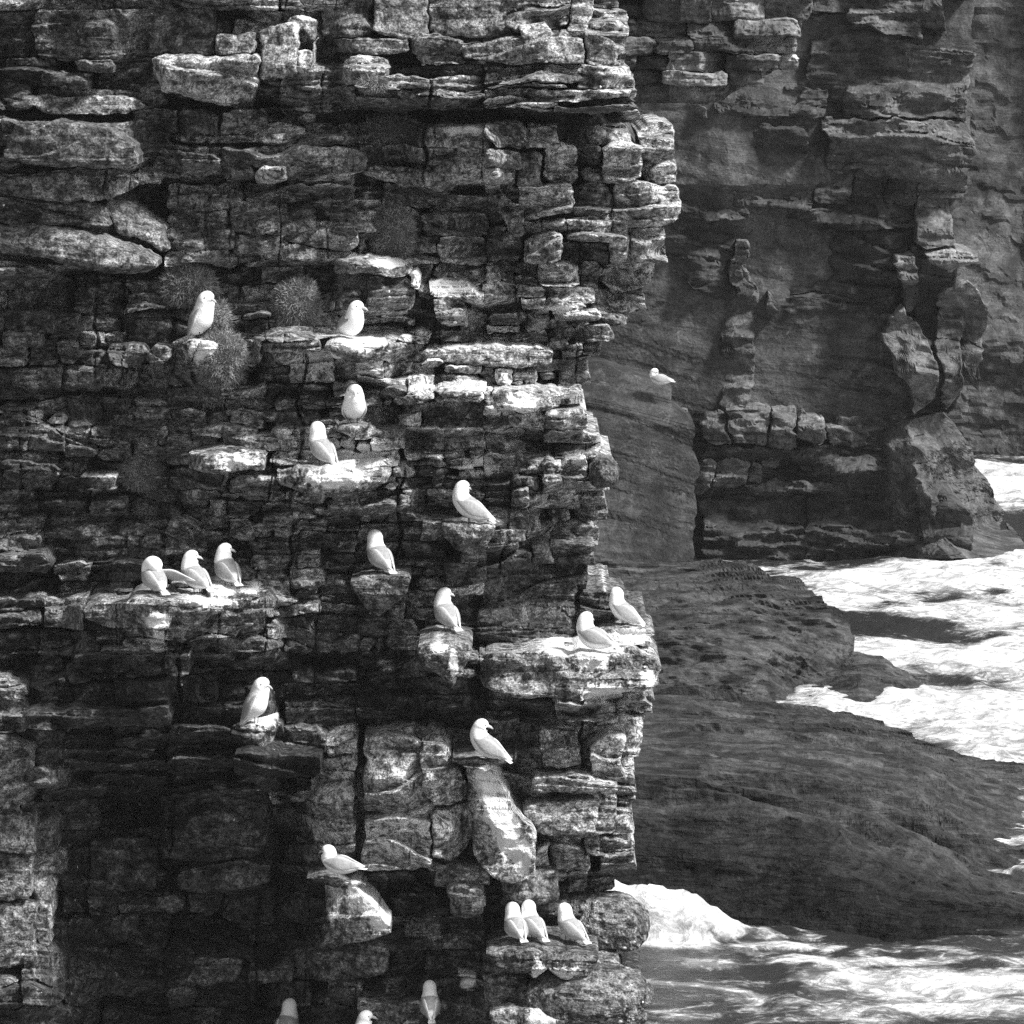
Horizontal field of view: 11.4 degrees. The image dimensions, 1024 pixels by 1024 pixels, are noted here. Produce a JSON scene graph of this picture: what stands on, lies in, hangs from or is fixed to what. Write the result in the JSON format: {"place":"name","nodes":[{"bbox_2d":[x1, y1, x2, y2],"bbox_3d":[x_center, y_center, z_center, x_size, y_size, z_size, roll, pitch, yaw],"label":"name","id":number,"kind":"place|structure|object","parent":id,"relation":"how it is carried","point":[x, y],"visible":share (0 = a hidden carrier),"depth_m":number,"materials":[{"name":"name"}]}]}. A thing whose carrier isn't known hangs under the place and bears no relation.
{"place":"outdoors","nodes":[
{"label":"outdoors","id":0,"kind":"place"},
{"bbox_2d":[0,0,680,1023],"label":"cliff","id":1,"kind":"structure","parent":0,"point":[170,826],"depth_m":39.84,"materials":[{"name":"grey stone"}]},
{"bbox_2d":[117,454,166,493],"bbox_3d":[-2.888,-0.304,39.831,0.433,0.369,0.252,0,6,0],"label":"thrift cushion","id":2,"kind":"object","parent":1,"relation":"on","point":[134,468],"visible":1,"depth_m":39.80,"materials":[{"name":"grey plant"}]},
{"bbox_2d":[126,480,175,519],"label":"thrift cushion","id":3,"kind":"object","parent":1,"relation":"on","point":[167,495],"visible":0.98,"depth_m":40.07,"materials":[{"name":"grey plant"}]},
{"bbox_2d":[141,556,194,594],"bbox_3d":[-2.630,0.495,38.710,0.416,0.313,0.258,5,8,40],"label":"gull","id":4,"kind":"object","parent":1,"relation":"on","point":[155,575],"visible":1,"depth_m":38.69,"materials":[{"name":"grey"}]},
{"bbox_2d":[153,262,220,311],"bbox_3d":[-2.510,-1.757,39.533,0.555,0.449,0.330,1,6,13],"label":"thrift cushion","id":5,"kind":"object","parent":1,"relation":"on","point":[184,285],"visible":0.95,"depth_m":39.46,"materials":[{"name":"grey plant"}]},
{"bbox_2d":[181,550,215,593],"bbox_3d":[-2.378,0.467,38.908,0.212,0.353,0.355,-5,4,-38],"label":"gull","id":6,"kind":"object","parent":1,"relation":"on","point":[191,567],"visible":1,"depth_m":38.88,"materials":[{"name":"grey"}]},
{"bbox_2d":[187,291,216,339],"bbox_3d":[-2.386,-1.493,39.286,0.198,0.415,0.246,-2,6,-15],"label":"gull","id":7,"kind":"object","parent":1,"relation":"on","point":[200,319],"visible":1,"depth_m":39.21,"materials":[{"name":"grey"}]},
{"bbox_2d":[181,374,242,411],"bbox_3d":[-2.311,-0.953,39.678,0.509,0.360,0.254,0,6,0],"label":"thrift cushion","id":8,"kind":"object","parent":1,"relation":"on","point":[198,388],"visible":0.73,"depth_m":39.64,"materials":[{"name":"grey plant"}]},
{"bbox_2d":[201,297,234,336],"bbox_3d":[-2.276,-1.450,39.370,0.338,0.439,0.241,0,6,0],"label":"thrift cushion","id":9,"kind":"object","parent":1,"relation":"on","point":[223,316],"visible":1,"depth_m":39.33,"materials":[{"name":"grey plant"}]},
{"bbox_2d":[188,325,255,389],"bbox_3d":[-2.232,-1.170,39.250,0.542,0.533,0.360,0,6,0],"label":"thrift cushion","id":10,"kind":"object","parent":1,"relation":"on","point":[226,362],"visible":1,"depth_m":39.16,"materials":[{"name":"grey plant"}]},
{"bbox_2d":[214,543,243,586],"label":"gull","id":11,"kind":"object","parent":1,"relation":"on","point":[227,568],"visible":1,"depth_m":39.09,"materials":[{"name":"grey"}]},
{"bbox_2d":[240,677,272,725],"bbox_3d":[-1.973,1.467,39.372,0.204,0.407,0.234,-2,6,-22],"label":"gull","id":12,"kind":"object","parent":1,"relation":"on","point":[255,704],"visible":1,"depth_m":39.30,"materials":[{"name":"grey"}]},
{"bbox_2d":[275,998,298,1023],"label":"gull","id":13,"kind":"object","parent":1,"relation":"on","point":[288,1014],"visible":1,"depth_m":41.15,"materials":[{"name":"grey"}]},
{"bbox_2d":[268,273,323,326],"bbox_3d":[-1.666,-1.585,39.517,0.476,0.518,0.343,0,6,0],"label":"thrift cushion","id":14,"kind":"object","parent":1,"relation":"on","point":[296,301],"visible":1,"depth_m":39.46,"materials":[{"name":"grey plant"}]},
{"bbox_2d":[309,421,338,465],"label":"gull","id":15,"kind":"object","parent":1,"relation":"on","point":[322,447],"visible":1,"depth_m":38.95,"materials":[{"name":"grey"}]},
{"bbox_2d":[319,845,367,873],"bbox_3d":[-1.312,2.685,39.533,0.398,0.227,0.190,2,6,15],"label":"gull","id":16,"kind":"object","parent":1,"relation":"on","point":[333,862],"visible":1,"depth_m":39.48,"materials":[{"name":"grey"}]},
{"bbox_2d":[335,300,367,335],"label":"gull","id":17,"kind":"object","parent":1,"relation":"on","point":[351,322],"visible":1,"depth_m":39.08,"materials":[{"name":"grey"}]},
{"bbox_2d":[335,273,370,302],"bbox_3d":[-1.151,-1.752,39.687,0.500,0.403,0.316,0,6,0],"label":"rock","id":18,"kind":"object","parent":1,"relation":"on","point":[358,281],"visible":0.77,"depth_m":39.61,"materials":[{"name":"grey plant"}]},
{"bbox_2d":[341,384,366,423],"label":"gull","id":19,"kind":"object","parent":1,"relation":"on","point":[354,407],"visible":1,"depth_m":39.06,"materials":[{"name":"grey"}]},
{"bbox_2d":[355,1010,377,1023],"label":"gull","id":20,"kind":"object","parent":1,"relation":"on","point":[364,1016],"visible":1,"depth_m":40.47,"materials":[{"name":"grey"}]},
{"bbox_2d":[354,71,391,95],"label":"thrift cushion","id":21,"kind":"object","parent":1,"relation":"on","point":[377,84],"visible":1,"depth_m":38.55,"materials":[{"name":"grey plant"}]},
{"bbox_2d":[366,529,396,573],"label":"gull","id":22,"kind":"object","parent":1,"relation":"on","point":[379,554],"visible":1,"depth_m":39.78,"materials":[{"name":"grey"}]},
{"bbox_2d":[357,112,421,165],"bbox_3d":[-0.957,-2.913,39.934,0.696,0.484,0.358,0,6,0],"label":"thrift cushion","id":23,"kind":"object","parent":1,"relation":"on","point":[387,129],"visible":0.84,"depth_m":39.85,"materials":[{"name":"grey plant"}]},
{"bbox_2d":[368,200,418,258],"bbox_3d":[-0.934,-2.187,39.798,0.459,0.515,0.335,0,6,0],"label":"thrift cushion","id":24,"kind":"object","parent":1,"relation":"on","point":[395,233],"visible":1,"depth_m":39.73,"materials":[{"name":"grey plant"}]},
{"bbox_2d":[420,980,440,1023],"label":"gull","id":25,"kind":"object","parent":1,"relation":"on","point":[430,1009],"visible":1,"depth_m":40.42,"materials":[{"name":"grey"}]},
{"bbox_2d":[434,587,462,630],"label":"gull","id":26,"kind":"object","parent":1,"relation":"on","point":[446,612],"visible":1,"depth_m":39.81,"materials":[{"name":"grey"}]},
{"bbox_2d":[452,480,495,523],"bbox_3d":[-0.293,-0.066,39.667,0.338,0.355,0.200,-1,6,-7],"label":"gull","id":27,"kind":"object","parent":1,"relation":"on","point":[467,505],"visible":1,"depth_m":39.61,"materials":[{"name":"grey"}]},
{"bbox_2d":[470,719,512,764],"bbox_3d":[-0.157,1.779,39.435,0.355,0.353,0.200,8,8,17],"label":"gull","id":28,"kind":"object","parent":1,"relation":"on","point":[484,743],"visible":1,"depth_m":39.40,"materials":[{"name":"grey"}]},
{"bbox_2d":[504,902,528,942],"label":"gull","id":29,"kind":"object","parent":1,"relation":"on","point":[515,925],"visible":1,"depth_m":39.93,"materials":[{"name":"grey"}]},
{"bbox_2d":[521,900,549,941],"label":"gull","id":30,"kind":"object","parent":1,"relation":"on","point":[535,922],"visible":1,"depth_m":39.98,"materials":[{"name":"grey"}]},
{"bbox_2d":[557,903,591,943],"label":"gull","id":31,"kind":"object","parent":1,"relation":"on","point":[571,926],"visible":1,"depth_m":40.11,"materials":[{"name":"grey"}]},
{"bbox_2d":[525,962,653,1023],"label":"boulder","id":32,"kind":"object","parent":1,"relation":"on","point":[608,993],"visible":0.88,"depth_m":39.72,"materials":[{"name":"grey stone"}]},
{"bbox_2d":[576,611,620,648],"bbox_3d":[0.672,0.923,39.754,0.376,0.285,0.210,4,7,32],"label":"gull","id":33,"kind":"object","parent":1,"relation":"on","point":[590,635],"visible":1,"depth_m":39.72,"materials":[{"name":"grey"}]},
{"bbox_2d":[589,454,618,488],"bbox_3d":[0.721,-0.319,40.176,0.239,0.242,0.906,0,6,0],"label":"boulder","id":34,"kind":"object","parent":1,"relation":"on","point":[603,470],"visible":1,"depth_m":39.86,"materials":[{"name":"grey stone"}]},
{"bbox_2d":[574,890,649,953],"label":"boulder","id":35,"kind":"object","parent":1,"relation":"on","point":[613,920],"visible":0.86,"depth_m":40.67,"materials":[{"name":"grey stone"}]},
{"bbox_2d":[609,587,645,626],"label":"gull","id":36,"kind":"object","parent":1,"relation":"on","point":[622,610],"visible":1,"depth_m":40.53,"materials":[{"name":"grey"}]},
{"bbox_2d":[581,357,699,563],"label":"dark rock","id":37,"kind":"object","parent":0,"point":[646,425],"visible":0.25,"depth_m":72.04,"materials":[{"name":"grey stone"}]},
{"bbox_2d":[649,368,673,384],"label":"gull","id":38,"kind":"object","parent":37,"relation":"on","point":[656,377],"visible":1,"depth_m":72.23,"materials":[{"name":"grey"}]},
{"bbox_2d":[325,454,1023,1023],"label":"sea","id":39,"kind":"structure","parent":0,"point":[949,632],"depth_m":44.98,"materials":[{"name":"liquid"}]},
{"bbox_2d":[809,651,924,701],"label":"rock shelf","id":40,"kind":"object","parent":39,"relation":"in","point":[858,676],"visible":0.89,"depth_m":60.21,"materials":[{"name":"grey stone"}]},
{"bbox_2d":[606,0,812,104],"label":"overhang","id":41,"kind":"object","parent":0,"point":[695,52],"visible":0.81,"depth_m":45.86,"materials":[{"name":"grey stone"}]},
{"bbox_2d":[594,555,854,701],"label":"rock shelf","id":42,"kind":"object","parent":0,"point":[748,629],"visible":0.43,"depth_m":61.28,"materials":[{"name":"grey stone"}]},
{"bbox_2d":[595,0,988,559],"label":"headland","id":43,"kind":"structure","parent":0,"point":[806,327],"depth_m":73.85,"materials":[{"name":"grey stone"}]},
{"bbox_2d":[614,685,1023,942],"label":"rock slab","id":44,"kind":"object","parent":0,"point":[749,810],"visible":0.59,"depth_m":46.95,"materials":[{"name":"grey stone"}]},
{"bbox_2d":[876,412,1023,558],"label":"buttress","id":45,"kind":"structure","parent":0,"point":[929,456],"depth_m":74.13,"materials":[{"name":"grey stone"}]},
{"bbox_2d":[944,0,1023,455],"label":"distant cliff","id":46,"kind":"structure","parent":0,"point":[987,214],"depth_m":90.62,"materials":[{"name":"grey stone"}]}
]}

